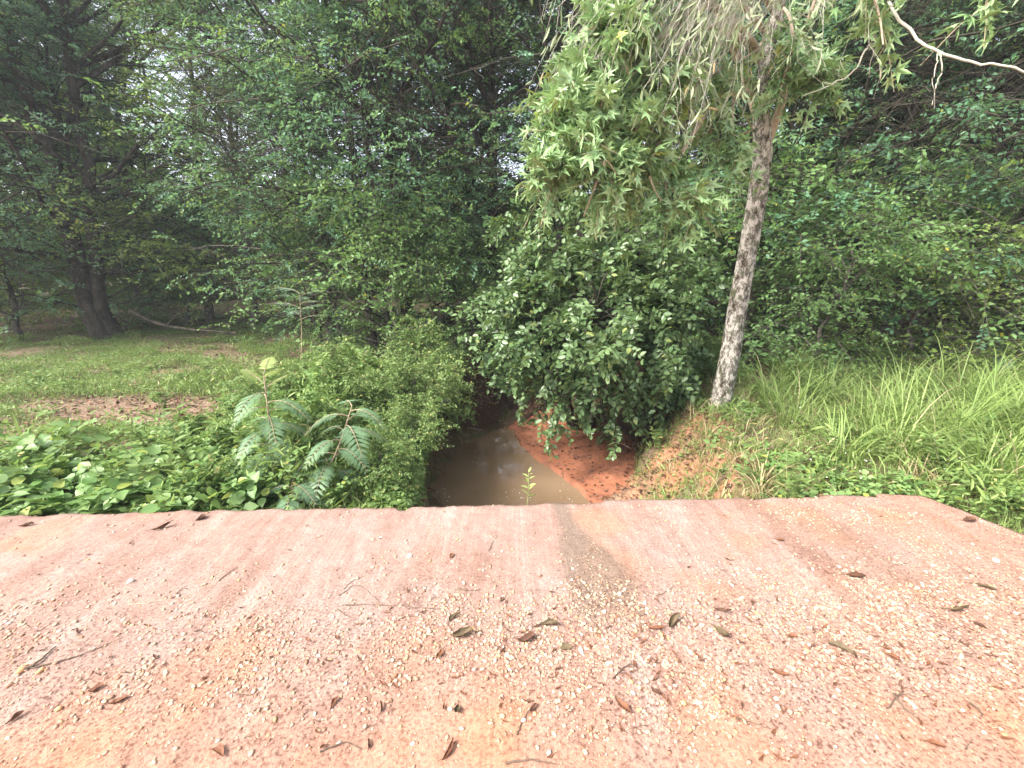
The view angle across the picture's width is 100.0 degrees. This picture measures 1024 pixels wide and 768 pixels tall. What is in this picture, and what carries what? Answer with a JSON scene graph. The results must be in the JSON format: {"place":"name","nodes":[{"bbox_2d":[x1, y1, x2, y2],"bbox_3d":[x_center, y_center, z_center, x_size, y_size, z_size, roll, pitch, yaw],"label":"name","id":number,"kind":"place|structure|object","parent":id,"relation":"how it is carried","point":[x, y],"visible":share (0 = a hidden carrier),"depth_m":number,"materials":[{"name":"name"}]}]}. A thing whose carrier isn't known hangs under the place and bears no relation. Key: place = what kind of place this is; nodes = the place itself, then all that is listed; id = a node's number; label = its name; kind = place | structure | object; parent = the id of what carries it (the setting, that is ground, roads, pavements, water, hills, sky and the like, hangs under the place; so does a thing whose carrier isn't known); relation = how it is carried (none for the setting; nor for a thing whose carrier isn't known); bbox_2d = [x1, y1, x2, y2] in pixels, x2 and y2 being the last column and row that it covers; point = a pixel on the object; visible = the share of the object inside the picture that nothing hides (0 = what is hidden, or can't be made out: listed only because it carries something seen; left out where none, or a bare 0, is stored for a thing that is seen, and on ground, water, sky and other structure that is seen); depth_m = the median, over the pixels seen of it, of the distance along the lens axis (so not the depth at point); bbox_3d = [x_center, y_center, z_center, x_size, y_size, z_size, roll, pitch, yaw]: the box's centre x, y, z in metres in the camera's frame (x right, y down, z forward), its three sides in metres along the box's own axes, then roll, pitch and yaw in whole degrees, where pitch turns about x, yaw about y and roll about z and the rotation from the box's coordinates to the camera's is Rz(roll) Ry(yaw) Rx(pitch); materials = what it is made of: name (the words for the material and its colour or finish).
{"place":"outdoors","nodes":[
{"label":"outdoors","id":0,"kind":"place"},
{"bbox_2d":[1,0,999,254],"label":"sky","id":1,"kind":"structure","parent":0,"point":[137,70],"materials":[{"name":"white"}]},
{"bbox_2d":[426,425,589,506],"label":"water","id":2,"kind":"structure","parent":0,"point":[506,462],"depth_m":5.95,"materials":[{"name":"brown liquid"}]},
{"bbox_2d":[0,272,1023,534],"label":"ground","id":3,"kind":"structure","parent":0,"point":[488,422],"depth_m":6.99,"materials":[{"name":"soil"}]},
{"bbox_2d":[2,444,61,494],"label":"weed plant","id":4,"kind":"object","parent":3,"relation":"on","point":[19,470],"visible":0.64,"depth_m":3.15,"materials":[{"name":"green plant"}]},
{"bbox_2d":[0,213,78,333],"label":"woodland shrub","id":5,"kind":"object","parent":3,"relation":"on","point":[29,287],"visible":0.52,"depth_m":10.56,"materials":[{"name":"green plant"}]},
{"bbox_2d":[0,214,129,335],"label":"woodland shrub","id":6,"kind":"object","parent":3,"relation":"on","point":[43,310],"visible":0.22,"depth_m":11.76,"materials":[{"name":"green plant"}]},
{"bbox_2d":[0,77,145,326],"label":"woodland tree","id":7,"kind":"object","parent":3,"relation":"on","point":[19,184],"visible":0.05,"depth_m":12.14,"materials":[{"name":"green plant"}]},
{"bbox_2d":[0,0,149,278],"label":"woodland tree","id":8,"kind":"object","parent":3,"relation":"on","point":[46,180],"visible":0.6,"depth_m":8.87,"materials":[{"name":"green plant"}]},
{"bbox_2d":[0,5,168,341],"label":"understory tree","id":9,"kind":"object","parent":3,"relation":"on","point":[16,308],"visible":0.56,"depth_m":9.26,"materials":[{"name":"green plant"}]},
{"bbox_2d":[82,452,129,505],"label":"weed plant","id":10,"kind":"object","parent":3,"relation":"on","point":[104,478],"visible":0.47,"depth_m":3.05,"materials":[{"name":"green plant"}]},
{"bbox_2d":[0,0,234,315],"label":"woodland tree","id":11,"kind":"object","parent":3,"relation":"on","point":[104,144],"visible":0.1,"depth_m":14.66,"materials":[{"name":"green plant"}]},
{"bbox_2d":[27,202,208,336],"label":"woodland shrub","id":12,"kind":"object","parent":3,"relation":"on","point":[128,307],"visible":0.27,"depth_m":11.51,"materials":[{"name":"green plant"}]},
{"bbox_2d":[0,0,244,349],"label":"understory tree","id":13,"kind":"object","parent":3,"relation":"on","point":[36,12],"visible":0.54,"depth_m":9.55,"materials":[{"name":"green plant"}]},
{"bbox_2d":[0,0,260,306],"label":"woodland tree","id":14,"kind":"object","parent":3,"relation":"on","point":[118,149],"visible":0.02,"depth_m":15.92,"materials":[{"name":"green plant"}]},
{"bbox_2d":[114,406,169,446],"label":"weed plant","id":15,"kind":"object","parent":3,"relation":"on","point":[130,431],"visible":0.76,"depth_m":3.94,"materials":[{"name":"green plant"}]},
{"bbox_2d":[108,434,190,478],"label":"weed plant","id":16,"kind":"object","parent":3,"relation":"on","point":[170,450],"visible":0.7,"depth_m":3.22,"materials":[{"name":"green plant"}]},
{"bbox_2d":[2,0,331,321],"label":"woodland tree","id":17,"kind":"object","parent":3,"relation":"on","point":[209,316],"visible":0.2,"depth_m":11.48,"materials":[{"name":"green plant"}]},
{"bbox_2d":[0,410,340,515],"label":"kudzu patch","id":18,"kind":"object","parent":3,"relation":"on","point":[12,502],"visible":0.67,"depth_m":3.11,"materials":[{"name":"green plant"}]},
{"bbox_2d":[0,0,349,339],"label":"twin trunk tree","id":19,"kind":"object","parent":3,"relation":"on","point":[101,322],"visible":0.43,"depth_m":9.67,"materials":[{"name":"green plant"}]},
{"bbox_2d":[157,421,195,452],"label":"weed plant","id":20,"kind":"object","parent":3,"relation":"on","point":[166,428],"visible":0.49,"depth_m":3.82,"materials":[{"name":"green plant"}]},
{"bbox_2d":[129,310,236,333],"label":"fallen branch","id":21,"kind":"object","parent":3,"relation":"on","point":[143,317],"visible":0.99,"depth_m":9.76,"materials":[{"name":"wood"}]},
{"bbox_2d":[101,185,265,326],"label":"woodland shrub","id":22,"kind":"object","parent":3,"relation":"on","point":[176,301],"visible":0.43,"depth_m":11.97,"materials":[{"name":"green plant"}]},
{"bbox_2d":[15,0,366,326],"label":"woodland tree","id":23,"kind":"object","parent":3,"relation":"on","point":[178,267],"visible":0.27,"depth_m":9.82,"materials":[{"name":"green plant"}]},
{"bbox_2d":[182,406,213,432],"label":"weed plant","id":24,"kind":"object","parent":3,"relation":"on","point":[200,419],"visible":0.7,"depth_m":4.36,"materials":[{"name":"green plant"}]},
{"bbox_2d":[1,344,416,515],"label":"bank weeds","id":25,"kind":"object","parent":3,"relation":"on","point":[215,469],"visible":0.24,"depth_m":3.74,"materials":[{"name":"green plant"}]},
{"bbox_2d":[213,367,298,415],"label":"bank shrub","id":26,"kind":"object","parent":3,"relation":"on","point":[250,388],"visible":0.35,"depth_m":4.94,"materials":[{"name":"green plant"}]},
{"bbox_2d":[113,0,426,352],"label":"understory tree","id":27,"kind":"object","parent":3,"relation":"on","point":[263,122],"visible":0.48,"depth_m":7.74,"materials":[{"name":"green plant"}]},
{"bbox_2d":[230,357,311,478],"bbox_3d":[-1.869,0.354,3.349,0.629,1.057,0.637,0,15,0],"label":"mimosa sapling","id":28,"kind":"object","parent":3,"relation":"on","point":[244,412],"visible":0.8,"depth_m":3.29,"materials":[{"name":"green plant"}]},
{"bbox_2d":[100,0,485,342],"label":"woodland tree","id":29,"kind":"object","parent":3,"relation":"on","point":[231,41],"visible":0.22,"depth_m":8.31,"materials":[{"name":"green plant"}]},
{"bbox_2d":[250,411,345,463],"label":"bank shrub","id":30,"kind":"object","parent":3,"relation":"on","point":[309,433],"visible":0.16,"depth_m":3.82,"materials":[{"name":"green plant"}]},
{"bbox_2d":[262,473,337,509],"bbox_3d":[-1.587,0.822,3.216,0.502,0.269,0.513,12,19,38],"label":"mimosa sapling","id":31,"kind":"object","parent":3,"relation":"on","point":[299,489],"visible":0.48,"depth_m":3.10,"materials":[{"name":"green plant"}]},
{"bbox_2d":[180,143,428,352],"bbox_3d":[-3.840,-2.475,9.086,4.504,4.074,4.102,0,15,-1],"label":"woodland shrub","id":32,"kind":"object","parent":3,"relation":"on","point":[272,267],"visible":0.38,"depth_m":8.18,"materials":[{"name":"green plant"}]},
{"bbox_2d":[82,0,550,343],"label":"woodland tree","id":33,"kind":"object","parent":3,"relation":"on","point":[427,49],"visible":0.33,"depth_m":7.43,"materials":[{"name":"green plant"}]},
{"bbox_2d":[164,0,487,355],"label":"slender tree","id":34,"kind":"object","parent":3,"relation":"on","point":[373,335],"visible":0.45,"depth_m":7.51,"materials":[{"name":"green plant"}]},
{"bbox_2d":[280,333,373,384],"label":"bank shrub","id":35,"kind":"object","parent":3,"relation":"on","point":[336,347],"visible":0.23,"depth_m":5.58,"materials":[{"name":"green plant"}]},
{"bbox_2d":[126,0,554,344],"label":"understory tree","id":36,"kind":"object","parent":3,"relation":"on","point":[342,22],"visible":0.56,"depth_m":7.35,"materials":[{"name":"green plant"}]},
{"bbox_2d":[297,400,388,498],"bbox_3d":[-1.314,0.511,3.354,0.707,0.759,0.661,0,15,0],"label":"mimosa sapling","id":37,"kind":"object","parent":3,"relation":"on","point":[357,430],"visible":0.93,"depth_m":3.23,"materials":[{"name":"green plant"}]},
{"bbox_2d":[318,356,406,429],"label":"bank shrub","id":38,"kind":"object","parent":3,"relation":"on","point":[366,376],"visible":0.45,"depth_m":4.73,"materials":[{"name":"green plant"}]},
{"bbox_2d":[175,0,577,320],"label":"woodland tree","id":39,"kind":"object","parent":3,"relation":"on","point":[503,92],"visible":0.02,"depth_m":13.95,"materials":[{"name":"green plant"}]},
{"bbox_2d":[332,425,428,504],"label":"bank shrub","id":40,"kind":"object","parent":3,"relation":"on","point":[389,456],"visible":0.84,"depth_m":3.41,"materials":[{"name":"green plant"}]},
{"bbox_2d":[263,154,523,359],"bbox_3d":[-2.308,-2.161,7.943,4.102,4.074,4.504,-9,17,-29],"label":"woodland shrub","id":41,"kind":"object","parent":3,"relation":"on","point":[389,296],"visible":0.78,"depth_m":7.50,"materials":[{"name":"green plant"}]},
{"bbox_2d":[391,396,429,510],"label":"hanging creepers","id":42,"kind":"object","parent":3,"relation":"hanging from","point":[416,496],"visible":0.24,"depth_m":3.73,"materials":[{"name":"green plant"}]},
{"bbox_2d":[365,392,459,461],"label":"bank shrub","id":43,"kind":"object","parent":3,"relation":"on","point":[427,424],"visible":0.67,"depth_m":4.11,"materials":[{"name":"green plant"}]},
{"bbox_2d":[368,346,466,420],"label":"bank shrub","id":44,"kind":"object","parent":3,"relation":"on","point":[404,382],"visible":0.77,"depth_m":5.23,"materials":[{"name":"green plant"}]},
{"bbox_2d":[337,198,498,368],"bbox_3d":[-1.488,-1.842,8.220,3.210,3.189,3.525,8,17,28],"label":"woodland shrub","id":45,"kind":"object","parent":3,"relation":"on","point":[399,255],"visible":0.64,"depth_m":7.73,"materials":[{"name":"green plant"}]},
{"bbox_2d":[259,0,578,333],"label":"understory tree","id":46,"kind":"object","parent":3,"relation":"on","point":[475,50],"visible":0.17,"depth_m":9.02,"materials":[{"name":"green plant"}]},
{"bbox_2d":[368,356,470,509],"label":"bank creepers","id":47,"kind":"object","parent":3,"relation":"on","point":[387,495],"visible":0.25,"depth_m":3.29,"materials":[{"name":"green plant"}]},
{"bbox_2d":[375,308,470,374],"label":"bank shrub","id":48,"kind":"object","parent":3,"relation":"on","point":[414,337],"visible":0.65,"depth_m":6.87,"materials":[{"name":"green plant"}]},
{"bbox_2d":[332,0,555,326],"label":"slender tree","id":49,"kind":"object","parent":3,"relation":"on","point":[450,322],"visible":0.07,"depth_m":10.81,"materials":[{"name":"green plant"}]},
{"bbox_2d":[409,350,481,436],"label":"bank shrub","id":50,"kind":"object","parent":3,"relation":"on","point":[452,388],"visible":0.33,"depth_m":6.31,"materials":[{"name":"green plant"}]},
{"bbox_2d":[263,0,656,355],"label":"woodland tree","id":51,"kind":"object","parent":3,"relation":"on","point":[491,86],"visible":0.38,"depth_m":7.95,"materials":[{"name":"green plant"}]},
{"bbox_2d":[0,327,1018,515],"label":"leaf litter","id":52,"kind":"object","parent":3,"relation":"on","point":[708,481],"visible":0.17,"depth_m":5.28,"materials":[{"name":"plant"}]},
{"bbox_2d":[0,494,1023,767],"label":"bridge slab","id":53,"kind":"structure","parent":3,"relation":"on","point":[234,550],"depth_m":1.83,"materials":[{"name":"concrete"}]},
{"bbox_2d":[0,494,1023,767],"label":"gravel","id":54,"kind":"structure","parent":53,"relation":"on","point":[664,662],"depth_m":1.77,"materials":[{"name":"beige gravel"}]},
{"bbox_2d":[0,332,1023,516],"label":"narrow weeds","id":55,"kind":"object","parent":3,"relation":"on","point":[26,461],"visible":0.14,"depth_m":3.80,"materials":[{"name":"green plant"}]},
{"bbox_2d":[0,51,1023,305],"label":"wood","id":56,"kind":"object","parent":3,"relation":"on","point":[194,293],"visible":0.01,"depth_m":20.16,"materials":[{"name":"green plant"}]},
{"bbox_2d":[0,311,1023,525],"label":"meadow weeds","id":57,"kind":"object","parent":3,"relation":"on","point":[972,471],"visible":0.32,"depth_m":5.99,"materials":[{"name":"green plant"}]},
{"bbox_2d":[453,242,593,412],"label":"woodland shrub","id":58,"kind":"object","parent":3,"relation":"on","point":[487,273],"visible":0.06,"depth_m":8.30,"materials":[{"name":"green plant"}]},
{"bbox_2d":[420,365,651,506],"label":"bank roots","id":59,"kind":"object","parent":3,"relation":"on","point":[434,461],"visible":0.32,"depth_m":6.50,"materials":[{"name":"brown plant"}]},
{"bbox_2d":[305,0,813,348],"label":"woodland tree","id":60,"kind":"object","parent":3,"relation":"on","point":[541,11],"visible":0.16,"depth_m":7.59,"materials":[{"name":"green plant"}]},
{"bbox_2d":[406,0,714,320],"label":"woodland tree","id":61,"kind":"object","parent":3,"relation":"on","point":[565,20],"visible":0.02,"depth_m":11.87,"materials":[{"name":"green plant"}]},
{"bbox_2d":[508,409,637,502],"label":"sandbar","id":62,"kind":"structure","parent":3,"relation":"on","point":[609,481],"depth_m":6.30,"materials":[{"name":"orange soil"}]},
{"bbox_2d":[423,349,744,501],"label":"creek litter","id":63,"kind":"object","parent":3,"relation":"on","point":[630,476],"visible":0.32,"depth_m":6.05,"materials":[{"name":"brown plant"}]},
{"bbox_2d":[451,190,752,460],"bbox_3d":[1.593,-0.597,6.023,4.684,4.100,2.947,-8,17,-27],"label":"creek bush","id":64,"kind":"object","parent":3,"relation":"on","point":[656,308],"visible":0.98,"depth_m":5.43,"materials":[{"name":"green plant"}]},
{"bbox_2d":[478,0,751,254],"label":"woodland tree","id":65,"kind":"object","parent":3,"relation":"on","point":[510,160],"visible":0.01,"depth_m":13.48,"materials":[{"name":"green plant"}]},
{"bbox_2d":[555,151,748,357],"bbox_3d":[2.296,-2.146,8.145,4.308,3.897,3.924,-1,15,-3],"label":"woodland shrub","id":66,"kind":"object","parent":3,"relation":"on","point":[676,226],"visible":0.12,"depth_m":7.25,"materials":[{"name":"green plant"}]},
{"bbox_2d":[446,0,931,342],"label":"woodland tree","id":67,"kind":"object","parent":3,"relation":"on","point":[571,5],"visible":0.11,"depth_m":7.62,"materials":[{"name":"green plant"}]},
{"bbox_2d":[691,327,756,385],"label":"bank shrub","id":68,"kind":"object","parent":3,"relation":"on","point":[711,373],"visible":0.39,"depth_m":6.25,"materials":[{"name":"green plant"}]},
{"bbox_2d":[539,0,945,329],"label":"woodland tree","id":69,"kind":"object","parent":3,"relation":"on","point":[825,120],"visible":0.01,"depth_m":8.80,"materials":[{"name":"green plant"}]},
{"bbox_2d":[732,396,761,434],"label":"weed plant","id":70,"kind":"object","parent":3,"relation":"on","point":[741,409],"visible":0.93,"depth_m":4.16,"materials":[{"name":"green plant"}]},
{"bbox_2d":[636,111,879,360],"bbox_3d":[3.850,-2.285,8.095,4.700,4.252,4.281,0,15,0],"label":"woodland shrub","id":71,"kind":"object","parent":3,"relation":"on","point":[711,329],"visible":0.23,"depth_m":6.90,"materials":[{"name":"green plant"}]},
{"bbox_2d":[511,0,1023,406],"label":"leaning tree","id":72,"kind":"object","parent":3,"relation":"on","point":[591,142],"visible":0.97,"depth_m":3.20,"materials":[{"name":"green plant"}]},
{"bbox_2d":[526,0,894,161],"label":"hanging vine","id":73,"kind":"object","parent":72,"relation":"hanging from","point":[681,40],"visible":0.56,"depth_m":3.06,"materials":[{"name":"green plant"}]},
{"bbox_2d":[735,352,819,406],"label":"grass tuft","id":74,"kind":"object","parent":3,"relation":"on","point":[762,388],"visible":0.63,"depth_m":5.14,"materials":[{"name":"green plant"}]},
{"bbox_2d":[652,143,913,384],"bbox_3d":[4.310,-1.987,7.490,3.924,3.897,4.308,9,18,31],"label":"woodland shrub","id":75,"kind":"object","parent":3,"relation":"on","point":[832,190],"visible":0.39,"depth_m":6.60,"materials":[{"name":"green plant"}]},
{"bbox_2d":[559,0,1022,372],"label":"understory tree","id":76,"kind":"object","parent":3,"relation":"on","point":[839,28],"visible":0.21,"depth_m":6.76,"materials":[{"name":"green plant"}]},
{"bbox_2d":[775,447,814,497],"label":"weed plant","id":77,"kind":"object","parent":3,"relation":"on","point":[798,479],"visible":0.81,"depth_m":3.05,"materials":[{"name":"green plant"}]},
{"bbox_2d":[627,368,1023,500],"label":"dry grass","id":78,"kind":"structure","parent":3,"relation":"on","point":[763,472],"depth_m":3.63,"materials":[{"name":"green plant"}]},
{"bbox_2d":[769,349,897,415],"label":"grass tuft","id":79,"kind":"object","parent":3,"relation":"on","point":[822,383],"visible":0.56,"depth_m":5.02,"materials":[{"name":"green plant"}]},
{"bbox_2d":[670,0,1023,352],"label":"woodland tree","id":80,"kind":"object","parent":3,"relation":"on","point":[882,138],"visible":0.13,"depth_m":6.77,"materials":[{"name":"green plant"}]},
{"bbox_2d":[723,179,985,385],"bbox_3d":[4.833,-1.350,6.645,3.329,3.012,3.032,0,15,2],"label":"woodland shrub","id":81,"kind":"object","parent":3,"relation":"on","point":[883,253],"visible":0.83,"depth_m":6.10,"materials":[{"name":"green plant"}]},
{"bbox_2d":[687,400,1023,510],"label":"ground plants","id":82,"kind":"object","parent":3,"relation":"on","point":[863,489],"visible":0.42,"depth_m":3.33,"materials":[{"name":"green plant"}]},
{"bbox_2d":[710,0,1023,355],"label":"understory tree","id":83,"kind":"object","parent":3,"relation":"on","point":[923,76],"visible":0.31,"depth_m":6.56,"materials":[{"name":"green plant"}]},
{"bbox_2d":[814,379,923,443],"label":"grass tuft","id":84,"kind":"object","parent":3,"relation":"on","point":[859,414],"visible":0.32,"depth_m":4.25,"materials":[{"name":"green plant"}]},
{"bbox_2d":[723,125,1023,368],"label":"woodland shrub","id":85,"kind":"object","parent":3,"relation":"on","point":[905,170],"visible":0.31,"depth_m":6.75,"materials":[{"name":"green plant"}]},
{"bbox_2d":[724,0,1023,353],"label":"woodland tree","id":86,"kind":"object","parent":3,"relation":"on","point":[1003,168],"visible":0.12,"depth_m":7.62,"materials":[{"name":"green plant"}]},
{"bbox_2d":[727,326,1023,515],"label":"tall grass","id":87,"kind":"structure","parent":3,"relation":"on","point":[899,418],"depth_m":4.05,"materials":[{"name":"green plant"}]},
{"bbox_2d":[744,1,1023,339],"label":"woodland tree","id":88,"kind":"object","parent":3,"relation":"on","point":[863,332],"visible":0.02,"depth_m":9.31,"materials":[{"name":"green plant"}]},
{"bbox_2d":[779,0,1023,360],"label":"understory tree","id":89,"kind":"object","parent":3,"relation":"on","point":[997,148],"visible":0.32,"depth_m":6.72,"materials":[{"name":"green plant"}]},
{"bbox_2d":[781,221,1023,380],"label":"woodland shrub","id":90,"kind":"object","parent":3,"relation":"on","point":[909,336],"visible":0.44,"depth_m":6.60,"materials":[{"name":"green plant"}]},
{"bbox_2d":[839,330,980,406],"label":"grass tuft","id":91,"kind":"object","parent":3,"relation":"on","point":[914,386],"visible":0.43,"depth_m":4.95,"materials":[{"name":"green plant"}]},
{"bbox_2d":[844,153,1023,373],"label":"woodland shrub","id":92,"kind":"object","parent":3,"relation":"on","point":[1018,215],"visible":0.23,"depth_m":6.62,"materials":[{"name":"green plant"}]},
{"bbox_2d":[847,0,1023,332],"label":"woodland tree","id":93,"kind":"object","parent":3,"relation":"on","point":[1005,43],"visible":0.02,"depth_m":7.64,"materials":[{"name":"green plant"}]},
{"bbox_2d":[861,0,1023,348],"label":"understory tree","id":94,"kind":"object","parent":3,"relation":"on","point":[981,179],"visible":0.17,"depth_m":6.47,"materials":[{"name":"green plant"}]},
{"bbox_2d":[869,361,1023,443],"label":"grass tuft","id":95,"kind":"object","parent":3,"relation":"on","point":[970,409],"visible":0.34,"depth_m":4.07,"materials":[{"name":"green plant"}]},
{"bbox_2d":[918,431,986,473],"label":"weed plant","id":96,"kind":"object","parent":3,"relation":"on","point":[930,439],"visible":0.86,"depth_m":3.27,"materials":[{"name":"green plant"}]},
{"bbox_2d":[888,203,1023,378],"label":"woodland shrub","id":97,"kind":"object","parent":3,"relation":"on","point":[962,338],"visible":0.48,"depth_m":6.52,"materials":[{"name":"green plant"}]},
{"bbox_2d":[901,111,1023,338],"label":"woodland shrub","id":98,"kind":"object","parent":3,"relation":"on","point":[1020,145],"visible":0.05,"depth_m":7.37,"materials":[{"name":"green plant"}]},
{"bbox_2d":[912,407,1023,492],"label":"grass tuft","id":99,"kind":"object","parent":3,"relation":"on","point":[1015,443],"visible":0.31,"depth_m":3.36,"materials":[{"name":"green plant"}]},
{"bbox_2d":[0,321,1023,533],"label":"meadow grass","id":100,"kind":"structure","parent":0,"point":[1014,514],"depth_m":5.47,"materials":[{"name":"green plant"}]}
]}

